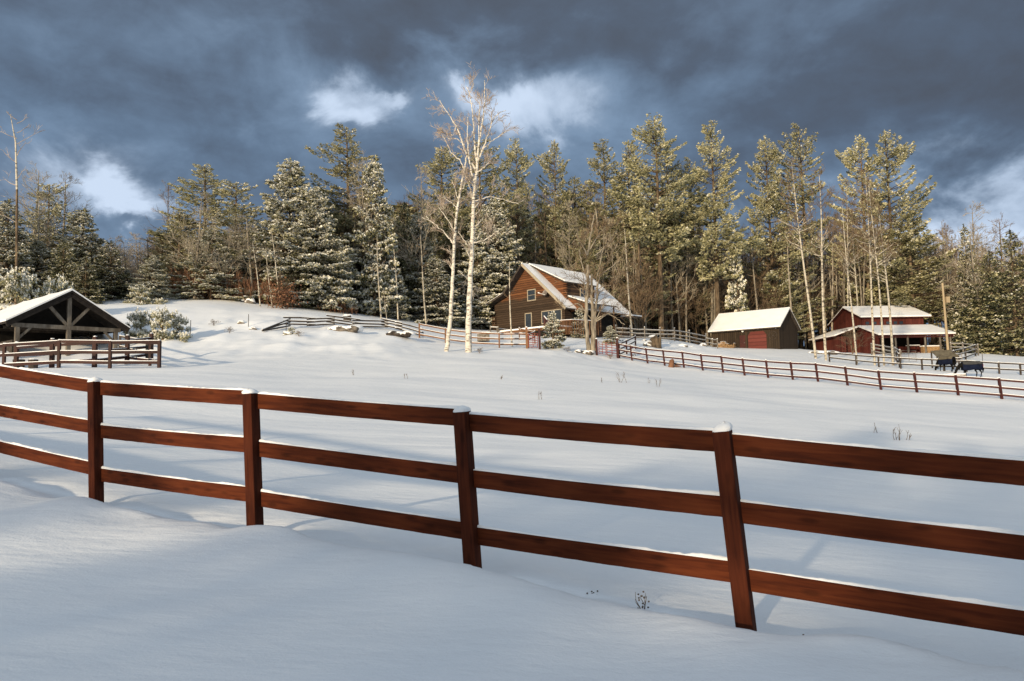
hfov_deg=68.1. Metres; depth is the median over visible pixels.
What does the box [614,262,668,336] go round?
sapling
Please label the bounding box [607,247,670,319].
sapling
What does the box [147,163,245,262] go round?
pine tree
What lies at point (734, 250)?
pine tree
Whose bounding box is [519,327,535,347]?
board fence
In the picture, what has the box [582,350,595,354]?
rock slab
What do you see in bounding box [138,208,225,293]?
pine tree
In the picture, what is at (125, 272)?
spruce tree
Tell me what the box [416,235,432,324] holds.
birch tree
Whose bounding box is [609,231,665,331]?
pine tree
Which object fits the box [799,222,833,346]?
bare tree
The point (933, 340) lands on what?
bare tree
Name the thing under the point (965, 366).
horse
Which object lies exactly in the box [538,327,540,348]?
gate post
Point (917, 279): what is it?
bare tree
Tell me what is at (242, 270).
pine tree
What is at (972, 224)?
bare tree
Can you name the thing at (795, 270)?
bare tree
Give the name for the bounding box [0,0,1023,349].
sky
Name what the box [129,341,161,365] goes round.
board fence
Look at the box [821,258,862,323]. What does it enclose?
sapling
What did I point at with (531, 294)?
window
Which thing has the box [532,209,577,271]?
pine tree
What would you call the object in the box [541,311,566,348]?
spruce tree
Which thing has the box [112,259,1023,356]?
brush
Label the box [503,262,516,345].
birch tree
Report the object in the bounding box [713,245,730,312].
bare tree
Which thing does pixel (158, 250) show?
bare tree
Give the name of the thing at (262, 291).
thicket
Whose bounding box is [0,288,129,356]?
pavilion
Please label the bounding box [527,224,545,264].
bare tree
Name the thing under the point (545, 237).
bare tree
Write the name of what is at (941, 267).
bare tree
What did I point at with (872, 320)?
birch tree
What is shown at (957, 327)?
spruce tree
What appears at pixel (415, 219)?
bare tree
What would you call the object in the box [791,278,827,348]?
sapling
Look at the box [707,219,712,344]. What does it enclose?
bare tree
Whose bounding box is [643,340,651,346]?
rock
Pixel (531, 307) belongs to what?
log house
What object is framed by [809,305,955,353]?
barn
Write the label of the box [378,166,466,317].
tree
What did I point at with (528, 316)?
door
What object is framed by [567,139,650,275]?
pine tree
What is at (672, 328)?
bare tree
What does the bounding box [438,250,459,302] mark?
sapling
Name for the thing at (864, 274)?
bare tree
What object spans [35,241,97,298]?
spruce tree
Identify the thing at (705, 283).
bare tree
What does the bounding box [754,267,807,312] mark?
sapling
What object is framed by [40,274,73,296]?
shrub
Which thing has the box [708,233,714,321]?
bare tree
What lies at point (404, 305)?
spruce tree
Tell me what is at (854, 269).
birch tree
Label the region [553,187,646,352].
bare tree
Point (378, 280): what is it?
birch tree
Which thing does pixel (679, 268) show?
pine tree
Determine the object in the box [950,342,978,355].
board fence
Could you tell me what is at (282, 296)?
rusty shrub
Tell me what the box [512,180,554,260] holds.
bare tree
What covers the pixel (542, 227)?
bare tree
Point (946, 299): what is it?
utility pole
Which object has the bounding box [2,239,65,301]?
spruce tree
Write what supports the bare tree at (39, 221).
on the snow covered ground
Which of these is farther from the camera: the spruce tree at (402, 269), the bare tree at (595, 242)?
the bare tree at (595, 242)
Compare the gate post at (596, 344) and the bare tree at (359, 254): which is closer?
the gate post at (596, 344)
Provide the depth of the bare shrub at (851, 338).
95.93 m
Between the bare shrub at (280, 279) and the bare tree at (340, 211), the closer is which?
the bare shrub at (280, 279)
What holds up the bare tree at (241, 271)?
on the snow covered ground
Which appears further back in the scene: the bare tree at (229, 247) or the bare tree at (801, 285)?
the bare tree at (801, 285)
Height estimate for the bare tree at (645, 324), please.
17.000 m
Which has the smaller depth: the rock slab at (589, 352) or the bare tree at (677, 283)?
the rock slab at (589, 352)
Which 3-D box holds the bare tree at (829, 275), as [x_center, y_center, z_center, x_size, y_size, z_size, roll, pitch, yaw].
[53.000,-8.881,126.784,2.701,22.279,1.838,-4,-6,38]
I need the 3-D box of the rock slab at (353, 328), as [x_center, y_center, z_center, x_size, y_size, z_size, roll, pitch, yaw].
[-13.410,-0.851,60.983,2.886,0.884,1.493,-1,-5,0]
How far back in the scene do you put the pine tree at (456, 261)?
100.33 m
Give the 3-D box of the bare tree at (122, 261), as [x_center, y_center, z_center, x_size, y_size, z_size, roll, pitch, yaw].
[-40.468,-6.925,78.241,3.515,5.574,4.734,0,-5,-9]
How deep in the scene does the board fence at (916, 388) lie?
52.39 m
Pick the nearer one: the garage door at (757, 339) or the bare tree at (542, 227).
the garage door at (757, 339)
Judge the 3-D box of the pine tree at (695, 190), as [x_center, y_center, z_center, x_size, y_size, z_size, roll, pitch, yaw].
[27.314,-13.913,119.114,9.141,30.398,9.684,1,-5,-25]
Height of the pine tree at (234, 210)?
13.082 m
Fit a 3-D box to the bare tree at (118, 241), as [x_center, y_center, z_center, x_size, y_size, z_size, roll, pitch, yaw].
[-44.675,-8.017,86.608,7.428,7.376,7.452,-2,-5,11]
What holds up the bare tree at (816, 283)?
on the snow covered ground
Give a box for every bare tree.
[1,162,76,250]
[5,191,76,261]
[19,170,107,247]
[99,235,142,278]
[109,248,137,278]
[113,239,147,278]
[120,236,166,280]
[122,232,151,279]
[123,254,136,271]
[130,234,169,296]
[133,246,158,278]
[139,237,174,272]
[140,180,187,265]
[155,189,226,299]
[155,237,198,278]
[162,255,188,284]
[186,224,250,299]
[221,242,262,285]
[222,214,288,294]
[330,189,356,270]
[335,216,350,255]
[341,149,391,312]
[343,188,382,287]
[347,209,367,311]
[351,220,358,297]
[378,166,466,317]
[393,198,410,237]
[396,205,430,260]
[427,187,443,220]
[456,228,463,295]
[508,209,542,268]
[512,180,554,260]
[516,209,528,265]
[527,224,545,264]
[533,188,554,252]
[533,208,561,265]
[537,212,563,266]
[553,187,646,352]
[558,187,582,270]
[577,182,603,268]
[579,211,618,286]
[582,194,604,288]
[595,217,640,297]
[627,208,651,332]
[632,242,637,332]
[633,246,636,332]
[637,233,647,336]
[651,219,704,340]
[661,208,668,339]
[665,238,678,324]
[670,238,674,339]
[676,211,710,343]
[677,240,685,341]
[680,255,726,344]
[681,236,713,342]
[683,245,691,341]
[684,226,729,342]
[699,237,710,317]
[700,239,724,341]
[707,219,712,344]
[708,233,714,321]
[713,225,763,301]
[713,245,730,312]
[734,256,783,310]
[740,226,750,310]
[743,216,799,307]
[745,229,757,309]
[750,245,793,307]
[776,239,809,293]
[779,232,833,349]
[782,241,794,309]
[793,224,826,347]
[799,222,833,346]
[799,262,802,348]
[804,245,839,335]
[808,241,828,335]
[809,212,849,303]
[809,232,824,333]
[810,243,858,317]
[810,256,829,332]
[812,216,857,313]
[815,227,826,338]
[817,241,866,311]
[819,230,834,317]
[823,213,862,305]
[824,212,856,297]
[826,240,839,330]
[833,216,868,295]
[835,266,839,312]
[837,210,876,304]
[840,238,850,305]
[853,241,865,305]
[860,226,871,305]
[881,252,931,308]
[912,261,947,342]
[913,238,958,347]
[917,235,958,342]
[923,245,935,344]
[924,202,1004,287]
[928,222,957,324]
[931,225,959,305]
[933,244,940,344]
[936,227,978,308]
[937,220,952,344]
[939,226,988,347]
[944,236,954,318]
[948,246,969,277]
[957,247,1010,316]
[972,243,992,287]
[982,212,1023,341]
[988,240,1019,342]
[997,245,1023,355]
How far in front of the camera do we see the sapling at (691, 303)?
120.53 m
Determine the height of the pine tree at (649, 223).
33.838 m
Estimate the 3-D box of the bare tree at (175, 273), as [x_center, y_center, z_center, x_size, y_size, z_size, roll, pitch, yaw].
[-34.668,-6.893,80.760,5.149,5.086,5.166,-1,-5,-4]
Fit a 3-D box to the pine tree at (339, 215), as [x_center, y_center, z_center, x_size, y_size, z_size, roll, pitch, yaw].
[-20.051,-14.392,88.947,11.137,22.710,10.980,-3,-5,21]
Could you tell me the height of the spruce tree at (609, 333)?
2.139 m
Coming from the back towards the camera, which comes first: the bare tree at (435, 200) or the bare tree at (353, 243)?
the bare tree at (435, 200)
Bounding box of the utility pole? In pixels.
[941,283,949,349]
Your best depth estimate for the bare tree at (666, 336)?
114.97 m
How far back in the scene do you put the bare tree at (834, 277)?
126.47 m
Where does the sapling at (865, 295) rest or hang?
on the snow covered ground
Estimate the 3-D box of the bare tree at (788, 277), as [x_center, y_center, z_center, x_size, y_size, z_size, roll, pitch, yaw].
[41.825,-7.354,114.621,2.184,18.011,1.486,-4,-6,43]
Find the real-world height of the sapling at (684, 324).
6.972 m
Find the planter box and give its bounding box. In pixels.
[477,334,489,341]
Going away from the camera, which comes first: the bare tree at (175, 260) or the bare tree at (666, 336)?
the bare tree at (175, 260)
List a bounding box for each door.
[525,313,531,327]
[739,335,745,347]
[747,331,767,348]
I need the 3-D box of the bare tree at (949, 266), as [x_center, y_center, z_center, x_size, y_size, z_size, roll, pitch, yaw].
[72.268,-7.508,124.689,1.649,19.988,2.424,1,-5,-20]
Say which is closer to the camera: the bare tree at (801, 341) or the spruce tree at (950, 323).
the spruce tree at (950, 323)
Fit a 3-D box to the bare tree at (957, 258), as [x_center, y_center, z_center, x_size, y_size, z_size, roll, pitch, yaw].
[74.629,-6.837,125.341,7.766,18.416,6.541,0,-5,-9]
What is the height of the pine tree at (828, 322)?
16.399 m
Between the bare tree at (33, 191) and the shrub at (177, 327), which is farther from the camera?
the bare tree at (33, 191)
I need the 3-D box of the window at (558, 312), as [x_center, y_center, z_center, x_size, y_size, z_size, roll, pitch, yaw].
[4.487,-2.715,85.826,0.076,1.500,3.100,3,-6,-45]
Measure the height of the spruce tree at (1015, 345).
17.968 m
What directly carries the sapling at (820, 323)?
on the snow covered ground
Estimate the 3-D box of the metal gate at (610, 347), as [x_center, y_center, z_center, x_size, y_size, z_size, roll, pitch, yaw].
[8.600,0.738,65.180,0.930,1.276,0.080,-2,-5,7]
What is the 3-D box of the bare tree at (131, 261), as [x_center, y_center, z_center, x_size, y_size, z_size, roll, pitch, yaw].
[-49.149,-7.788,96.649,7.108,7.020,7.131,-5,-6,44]
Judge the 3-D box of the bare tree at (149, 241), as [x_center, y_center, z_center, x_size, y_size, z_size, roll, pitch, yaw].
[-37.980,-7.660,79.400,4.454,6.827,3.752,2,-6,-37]
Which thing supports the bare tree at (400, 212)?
on the snow covered ground
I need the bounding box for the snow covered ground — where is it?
[0,297,1023,680]
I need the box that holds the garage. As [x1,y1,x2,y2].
[708,307,800,348]
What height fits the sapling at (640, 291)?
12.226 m
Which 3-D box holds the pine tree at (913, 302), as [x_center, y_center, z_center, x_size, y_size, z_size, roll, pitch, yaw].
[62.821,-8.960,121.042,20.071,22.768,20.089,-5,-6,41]
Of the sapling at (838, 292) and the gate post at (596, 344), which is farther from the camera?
the sapling at (838, 292)
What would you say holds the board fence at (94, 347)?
on the snow covered ground
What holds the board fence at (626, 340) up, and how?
on the snow covered ground
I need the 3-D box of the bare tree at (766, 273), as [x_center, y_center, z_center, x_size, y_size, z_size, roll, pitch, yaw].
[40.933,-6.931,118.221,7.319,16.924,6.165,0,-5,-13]
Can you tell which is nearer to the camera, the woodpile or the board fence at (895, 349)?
the board fence at (895, 349)
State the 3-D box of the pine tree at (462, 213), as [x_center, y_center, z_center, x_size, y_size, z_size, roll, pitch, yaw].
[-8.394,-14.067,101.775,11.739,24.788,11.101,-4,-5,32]
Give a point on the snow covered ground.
(128, 583)
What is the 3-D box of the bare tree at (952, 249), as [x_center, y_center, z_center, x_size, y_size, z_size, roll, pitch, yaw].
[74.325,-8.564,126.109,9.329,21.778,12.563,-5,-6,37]
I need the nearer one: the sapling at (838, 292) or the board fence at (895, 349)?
the board fence at (895, 349)
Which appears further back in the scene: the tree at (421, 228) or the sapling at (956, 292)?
the sapling at (956, 292)
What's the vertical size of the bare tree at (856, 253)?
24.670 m
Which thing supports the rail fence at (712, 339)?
on the snow covered ground
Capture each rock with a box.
[244,297,255,303]
[283,331,293,334]
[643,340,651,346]
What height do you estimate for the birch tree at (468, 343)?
22.438 m
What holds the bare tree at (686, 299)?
on the snow covered ground
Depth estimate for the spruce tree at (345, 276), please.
79.96 m
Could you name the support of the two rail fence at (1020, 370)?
on the snow covered ground
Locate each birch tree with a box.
[247,244,260,305]
[261,250,272,304]
[270,230,281,307]
[370,240,385,317]
[388,244,399,320]
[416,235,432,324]
[418,123,487,351]
[421,62,536,351]
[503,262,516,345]
[620,229,640,335]
[772,156,819,358]
[801,163,847,359]
[828,197,863,363]
[835,177,858,305]
[837,211,867,305]
[851,168,895,364]
[852,178,898,365]
[860,206,904,364]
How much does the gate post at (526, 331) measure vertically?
2.055 m
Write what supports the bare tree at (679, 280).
on the snow covered ground
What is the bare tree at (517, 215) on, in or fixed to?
on the snow covered ground
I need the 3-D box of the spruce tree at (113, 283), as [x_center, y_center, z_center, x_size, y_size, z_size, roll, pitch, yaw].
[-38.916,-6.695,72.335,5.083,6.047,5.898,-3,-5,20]
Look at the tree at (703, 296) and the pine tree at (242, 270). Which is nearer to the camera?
the pine tree at (242, 270)
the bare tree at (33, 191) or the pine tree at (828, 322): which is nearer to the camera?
the bare tree at (33, 191)
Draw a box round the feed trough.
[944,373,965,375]
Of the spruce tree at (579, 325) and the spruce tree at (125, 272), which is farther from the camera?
the spruce tree at (579, 325)
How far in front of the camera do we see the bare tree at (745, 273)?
120.14 m
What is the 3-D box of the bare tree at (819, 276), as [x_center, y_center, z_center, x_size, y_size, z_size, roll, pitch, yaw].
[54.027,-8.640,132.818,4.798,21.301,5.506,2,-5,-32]
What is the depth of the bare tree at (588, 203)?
116.73 m
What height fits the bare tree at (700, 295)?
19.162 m
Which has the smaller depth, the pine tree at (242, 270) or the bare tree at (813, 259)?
the pine tree at (242, 270)
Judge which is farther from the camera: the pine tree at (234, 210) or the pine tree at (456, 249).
the pine tree at (456, 249)
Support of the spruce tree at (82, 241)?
on the snow covered ground
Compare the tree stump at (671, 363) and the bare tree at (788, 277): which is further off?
the bare tree at (788, 277)
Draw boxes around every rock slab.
[328,324,363,332]
[386,331,414,337]
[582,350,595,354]
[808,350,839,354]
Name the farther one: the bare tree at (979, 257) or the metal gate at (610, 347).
the bare tree at (979, 257)
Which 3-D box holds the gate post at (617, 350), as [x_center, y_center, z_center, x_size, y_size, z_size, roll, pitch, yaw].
[9.037,0.699,64.923,0.214,2.005,0.220,-1,-5,0]
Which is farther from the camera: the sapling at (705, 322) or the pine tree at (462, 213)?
the sapling at (705, 322)
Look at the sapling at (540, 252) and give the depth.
101.55 m
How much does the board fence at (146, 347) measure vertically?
2.349 m
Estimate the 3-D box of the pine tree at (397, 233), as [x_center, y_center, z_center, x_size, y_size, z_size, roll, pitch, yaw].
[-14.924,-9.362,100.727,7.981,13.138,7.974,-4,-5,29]
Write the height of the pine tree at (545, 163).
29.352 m
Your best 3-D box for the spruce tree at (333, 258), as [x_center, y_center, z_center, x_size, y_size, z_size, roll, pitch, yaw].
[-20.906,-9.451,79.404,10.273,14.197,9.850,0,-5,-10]
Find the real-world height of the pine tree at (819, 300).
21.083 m
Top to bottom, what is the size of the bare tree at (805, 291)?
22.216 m
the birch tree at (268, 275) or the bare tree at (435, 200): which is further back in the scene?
the bare tree at (435, 200)
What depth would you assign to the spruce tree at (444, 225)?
108.36 m
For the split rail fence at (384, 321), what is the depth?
63.56 m
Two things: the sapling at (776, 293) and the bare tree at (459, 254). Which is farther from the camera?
the sapling at (776, 293)
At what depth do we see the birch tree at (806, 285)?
85.33 m
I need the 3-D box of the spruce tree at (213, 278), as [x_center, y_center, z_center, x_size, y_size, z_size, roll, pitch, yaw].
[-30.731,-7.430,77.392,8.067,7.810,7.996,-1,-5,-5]
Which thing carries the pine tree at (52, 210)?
on the snow covered ground
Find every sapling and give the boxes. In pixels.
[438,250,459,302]
[526,248,546,265]
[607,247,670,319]
[611,257,668,332]
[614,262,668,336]
[648,272,685,332]
[651,300,677,329]
[655,277,689,326]
[665,273,693,327]
[666,284,697,333]
[672,263,724,343]
[673,265,721,342]
[674,305,696,341]
[694,303,710,342]
[708,273,765,312]
[720,250,785,311]
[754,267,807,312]
[763,295,782,308]
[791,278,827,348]
[792,276,835,334]
[805,276,842,334]
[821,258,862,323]
[845,267,884,305]
[886,256,949,344]
[922,244,981,326]
[936,265,1000,321]
[946,255,1011,313]
[996,297,1023,355]
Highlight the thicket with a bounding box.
[166,265,357,313]
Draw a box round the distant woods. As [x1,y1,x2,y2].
[5,193,1021,342]
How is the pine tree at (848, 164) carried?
on the snow covered ground
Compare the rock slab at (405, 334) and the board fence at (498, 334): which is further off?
the board fence at (498, 334)
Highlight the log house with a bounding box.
[474,263,641,337]
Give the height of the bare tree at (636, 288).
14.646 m
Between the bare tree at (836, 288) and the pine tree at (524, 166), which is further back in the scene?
the bare tree at (836, 288)
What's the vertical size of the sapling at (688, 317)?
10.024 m
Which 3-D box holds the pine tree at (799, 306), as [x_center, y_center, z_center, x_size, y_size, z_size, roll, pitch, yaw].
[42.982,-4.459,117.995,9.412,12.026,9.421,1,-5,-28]
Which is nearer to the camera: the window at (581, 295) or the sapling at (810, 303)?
the window at (581, 295)
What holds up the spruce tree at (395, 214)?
on the snow covered ground
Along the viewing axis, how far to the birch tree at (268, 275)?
75.24 m
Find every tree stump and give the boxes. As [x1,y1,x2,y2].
[648,334,661,347]
[668,359,680,367]
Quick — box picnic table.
[906,345,920,352]
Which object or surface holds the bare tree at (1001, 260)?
on the snow covered ground
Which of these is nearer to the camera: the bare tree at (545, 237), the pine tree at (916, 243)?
the bare tree at (545, 237)
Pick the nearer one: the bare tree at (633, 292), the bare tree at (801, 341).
the bare tree at (633, 292)
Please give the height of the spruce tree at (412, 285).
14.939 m
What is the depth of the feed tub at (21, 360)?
44.97 m
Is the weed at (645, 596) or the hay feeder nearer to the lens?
the weed at (645, 596)
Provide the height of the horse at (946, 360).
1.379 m
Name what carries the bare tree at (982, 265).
on the snow covered ground
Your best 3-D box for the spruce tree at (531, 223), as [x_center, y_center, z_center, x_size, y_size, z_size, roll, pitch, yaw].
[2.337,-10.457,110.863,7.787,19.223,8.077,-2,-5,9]
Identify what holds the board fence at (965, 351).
on the snow covered ground
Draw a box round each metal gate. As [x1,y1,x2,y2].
[528,333,537,347]
[598,341,605,354]
[606,342,615,355]
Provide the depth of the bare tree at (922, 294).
122.52 m
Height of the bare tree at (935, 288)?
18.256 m
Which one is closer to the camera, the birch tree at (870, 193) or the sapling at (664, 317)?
the birch tree at (870, 193)
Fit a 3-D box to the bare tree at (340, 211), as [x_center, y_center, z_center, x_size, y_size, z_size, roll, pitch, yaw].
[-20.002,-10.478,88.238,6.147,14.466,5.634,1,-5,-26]
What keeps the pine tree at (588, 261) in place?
on the snow covered ground
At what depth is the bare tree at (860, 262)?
124.03 m
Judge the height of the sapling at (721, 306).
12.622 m
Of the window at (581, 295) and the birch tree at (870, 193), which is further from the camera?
the window at (581, 295)
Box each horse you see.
[934,356,955,370]
[953,361,983,376]
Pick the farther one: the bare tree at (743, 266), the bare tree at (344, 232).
the bare tree at (743, 266)
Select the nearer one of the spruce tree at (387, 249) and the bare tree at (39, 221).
the bare tree at (39, 221)
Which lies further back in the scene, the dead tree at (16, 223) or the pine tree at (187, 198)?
the pine tree at (187, 198)
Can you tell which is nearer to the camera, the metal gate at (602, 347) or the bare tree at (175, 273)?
the metal gate at (602, 347)
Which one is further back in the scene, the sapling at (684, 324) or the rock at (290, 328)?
the sapling at (684, 324)
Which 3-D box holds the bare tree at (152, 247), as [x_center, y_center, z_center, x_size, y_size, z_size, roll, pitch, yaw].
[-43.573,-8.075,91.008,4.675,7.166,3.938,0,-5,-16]
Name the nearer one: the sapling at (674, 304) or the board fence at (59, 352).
the board fence at (59, 352)
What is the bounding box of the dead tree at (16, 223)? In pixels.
[0,112,44,304]
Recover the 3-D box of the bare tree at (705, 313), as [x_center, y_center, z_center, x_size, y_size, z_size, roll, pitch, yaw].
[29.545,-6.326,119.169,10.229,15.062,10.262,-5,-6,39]
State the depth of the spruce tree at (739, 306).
112.65 m
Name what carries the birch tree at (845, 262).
on the snow covered ground
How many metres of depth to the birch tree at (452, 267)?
57.84 m
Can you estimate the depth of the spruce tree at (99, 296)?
68.55 m
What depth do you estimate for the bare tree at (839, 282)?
125.62 m
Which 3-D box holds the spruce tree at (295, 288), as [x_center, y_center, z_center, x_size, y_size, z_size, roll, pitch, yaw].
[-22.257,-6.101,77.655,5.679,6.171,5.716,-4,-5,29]
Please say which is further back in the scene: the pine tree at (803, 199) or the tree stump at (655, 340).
the pine tree at (803, 199)
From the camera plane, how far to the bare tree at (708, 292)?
128.43 m
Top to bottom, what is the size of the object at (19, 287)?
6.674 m
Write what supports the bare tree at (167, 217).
on the snow covered ground
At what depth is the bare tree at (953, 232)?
133.81 m
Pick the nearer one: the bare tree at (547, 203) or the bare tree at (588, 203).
the bare tree at (588, 203)
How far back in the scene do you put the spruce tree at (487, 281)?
94.00 m
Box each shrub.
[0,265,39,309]
[258,275,307,308]
[274,273,293,306]
[835,328,875,353]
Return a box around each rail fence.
[262,314,423,335]
[615,325,706,344]
[706,338,717,348]
[828,351,1023,374]
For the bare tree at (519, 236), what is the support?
on the snow covered ground
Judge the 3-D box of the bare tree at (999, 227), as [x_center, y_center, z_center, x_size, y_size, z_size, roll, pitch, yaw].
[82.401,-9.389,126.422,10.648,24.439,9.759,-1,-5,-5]
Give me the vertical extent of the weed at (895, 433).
0.562 m
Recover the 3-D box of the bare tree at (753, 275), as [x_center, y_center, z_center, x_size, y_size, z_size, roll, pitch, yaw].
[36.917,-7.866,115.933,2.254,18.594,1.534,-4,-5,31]
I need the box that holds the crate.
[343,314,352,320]
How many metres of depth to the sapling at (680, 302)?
116.65 m
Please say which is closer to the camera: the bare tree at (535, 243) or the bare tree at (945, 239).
the bare tree at (535, 243)
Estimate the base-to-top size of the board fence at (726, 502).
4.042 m
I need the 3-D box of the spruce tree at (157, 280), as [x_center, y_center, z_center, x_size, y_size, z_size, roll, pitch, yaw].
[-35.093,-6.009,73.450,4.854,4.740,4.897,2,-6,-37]
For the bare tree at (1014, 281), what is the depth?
111.54 m
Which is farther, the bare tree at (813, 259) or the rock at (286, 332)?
the bare tree at (813, 259)
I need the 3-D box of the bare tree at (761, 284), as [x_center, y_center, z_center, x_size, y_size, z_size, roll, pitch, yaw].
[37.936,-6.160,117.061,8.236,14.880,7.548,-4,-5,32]
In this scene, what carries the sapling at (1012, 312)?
on the snow covered ground
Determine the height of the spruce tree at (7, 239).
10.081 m
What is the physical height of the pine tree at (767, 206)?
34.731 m
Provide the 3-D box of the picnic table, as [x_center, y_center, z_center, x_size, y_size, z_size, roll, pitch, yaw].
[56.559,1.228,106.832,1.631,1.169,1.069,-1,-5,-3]
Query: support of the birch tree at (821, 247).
on the snow covered ground
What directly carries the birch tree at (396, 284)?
on the snow covered ground
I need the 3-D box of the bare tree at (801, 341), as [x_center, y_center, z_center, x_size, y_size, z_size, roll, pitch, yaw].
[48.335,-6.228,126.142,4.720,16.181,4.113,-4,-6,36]
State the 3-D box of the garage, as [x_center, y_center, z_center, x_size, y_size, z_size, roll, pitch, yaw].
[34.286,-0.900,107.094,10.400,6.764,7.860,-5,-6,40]
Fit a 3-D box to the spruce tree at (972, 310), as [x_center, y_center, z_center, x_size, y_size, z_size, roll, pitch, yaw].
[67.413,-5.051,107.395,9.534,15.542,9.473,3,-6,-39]
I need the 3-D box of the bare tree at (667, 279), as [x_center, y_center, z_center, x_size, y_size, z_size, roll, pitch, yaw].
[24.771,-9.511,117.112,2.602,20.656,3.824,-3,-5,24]
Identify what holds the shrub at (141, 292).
on the snow covered ground
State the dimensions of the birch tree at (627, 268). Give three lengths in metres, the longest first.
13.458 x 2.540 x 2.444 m
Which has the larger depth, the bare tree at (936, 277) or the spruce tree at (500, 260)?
the bare tree at (936, 277)
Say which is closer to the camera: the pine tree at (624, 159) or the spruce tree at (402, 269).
the spruce tree at (402, 269)
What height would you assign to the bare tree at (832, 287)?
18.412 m
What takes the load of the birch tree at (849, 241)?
on the snow covered ground
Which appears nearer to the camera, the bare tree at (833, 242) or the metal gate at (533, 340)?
the metal gate at (533, 340)
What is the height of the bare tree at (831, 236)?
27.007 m
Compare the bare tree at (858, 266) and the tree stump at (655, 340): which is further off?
the bare tree at (858, 266)
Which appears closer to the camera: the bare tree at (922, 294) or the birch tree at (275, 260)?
the birch tree at (275, 260)
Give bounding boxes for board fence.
[0,339,160,367]
[0,364,1023,635]
[13,332,153,367]
[119,335,148,357]
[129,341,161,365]
[418,322,525,347]
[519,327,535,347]
[618,335,635,357]
[618,343,1023,398]
[870,343,900,360]
[896,350,899,367]
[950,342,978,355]
[952,344,976,359]
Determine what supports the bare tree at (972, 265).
on the snow covered ground
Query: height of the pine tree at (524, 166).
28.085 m
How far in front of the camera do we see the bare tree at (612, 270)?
106.60 m
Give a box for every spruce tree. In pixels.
[0,198,42,302]
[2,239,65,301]
[29,208,111,298]
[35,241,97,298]
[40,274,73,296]
[62,255,108,303]
[78,240,132,298]
[107,270,134,298]
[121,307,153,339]
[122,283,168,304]
[123,255,176,299]
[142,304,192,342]
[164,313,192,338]
[168,229,243,300]
[235,157,356,312]
[262,186,362,309]
[262,251,321,308]
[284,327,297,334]
[320,256,356,311]
[340,155,406,315]
[356,245,390,315]
[384,276,412,320]
[386,213,402,236]
[387,233,416,315]
[392,202,426,315]
[397,210,444,316]
[406,255,465,327]
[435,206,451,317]
[445,229,501,328]
[447,197,528,328]
[513,205,540,269]
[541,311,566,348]
[570,308,584,337]
[602,325,619,343]
[724,254,748,311]
[941,299,978,352]
[950,224,991,352]
[951,250,1022,354]
[964,229,1023,356]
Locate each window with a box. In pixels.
[527,289,535,300]
[541,309,561,323]
[580,288,585,296]
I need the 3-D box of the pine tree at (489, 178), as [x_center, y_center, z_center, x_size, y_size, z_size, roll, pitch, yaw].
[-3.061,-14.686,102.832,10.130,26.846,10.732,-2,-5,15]
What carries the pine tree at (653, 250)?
on the snow covered ground
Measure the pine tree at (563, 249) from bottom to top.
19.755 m
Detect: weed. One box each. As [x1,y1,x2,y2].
[635,591,649,608]
[893,427,901,439]
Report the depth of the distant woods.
152.12 m
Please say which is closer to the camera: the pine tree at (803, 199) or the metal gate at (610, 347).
the metal gate at (610, 347)
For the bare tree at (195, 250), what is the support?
on the snow covered ground
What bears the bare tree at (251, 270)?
on the snow covered ground
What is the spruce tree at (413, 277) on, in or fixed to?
on the snow covered ground
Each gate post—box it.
[525,326,527,348]
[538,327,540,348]
[595,338,597,354]
[616,337,618,357]
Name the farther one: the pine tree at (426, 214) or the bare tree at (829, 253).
the bare tree at (829, 253)
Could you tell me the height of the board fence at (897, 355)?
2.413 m
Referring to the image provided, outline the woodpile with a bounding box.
[718,341,735,347]
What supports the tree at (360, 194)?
on the snow covered ground
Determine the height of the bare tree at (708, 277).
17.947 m
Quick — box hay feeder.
[930,350,961,369]
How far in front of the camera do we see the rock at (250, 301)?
75.74 m
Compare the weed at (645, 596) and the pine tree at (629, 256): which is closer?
the weed at (645, 596)
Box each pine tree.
[10,183,89,270]
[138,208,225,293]
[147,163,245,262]
[173,180,285,290]
[229,254,252,287]
[295,123,390,268]
[389,221,409,275]
[391,205,410,223]
[407,146,488,302]
[419,207,434,241]
[433,220,473,302]
[444,208,473,300]
[453,139,527,282]
[488,137,543,262]
[520,139,577,268]
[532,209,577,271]
[547,176,614,272]
[548,200,610,281]
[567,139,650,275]
[570,227,619,292]
[593,231,630,296]
[601,113,698,337]
[608,139,672,331]
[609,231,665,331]
[632,229,685,332]
[634,156,715,339]
[656,157,709,344]
[663,224,710,310]
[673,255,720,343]
[677,120,763,318]
[741,135,820,307]
[742,224,836,333]
[754,123,830,349]
[762,274,826,338]
[795,260,834,337]
[810,135,900,305]
[833,214,967,328]
[849,129,955,304]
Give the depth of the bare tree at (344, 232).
85.84 m
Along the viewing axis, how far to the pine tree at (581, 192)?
113.30 m
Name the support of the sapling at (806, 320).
on the snow covered ground
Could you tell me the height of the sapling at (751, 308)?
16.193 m
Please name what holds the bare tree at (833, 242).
on the snow covered ground

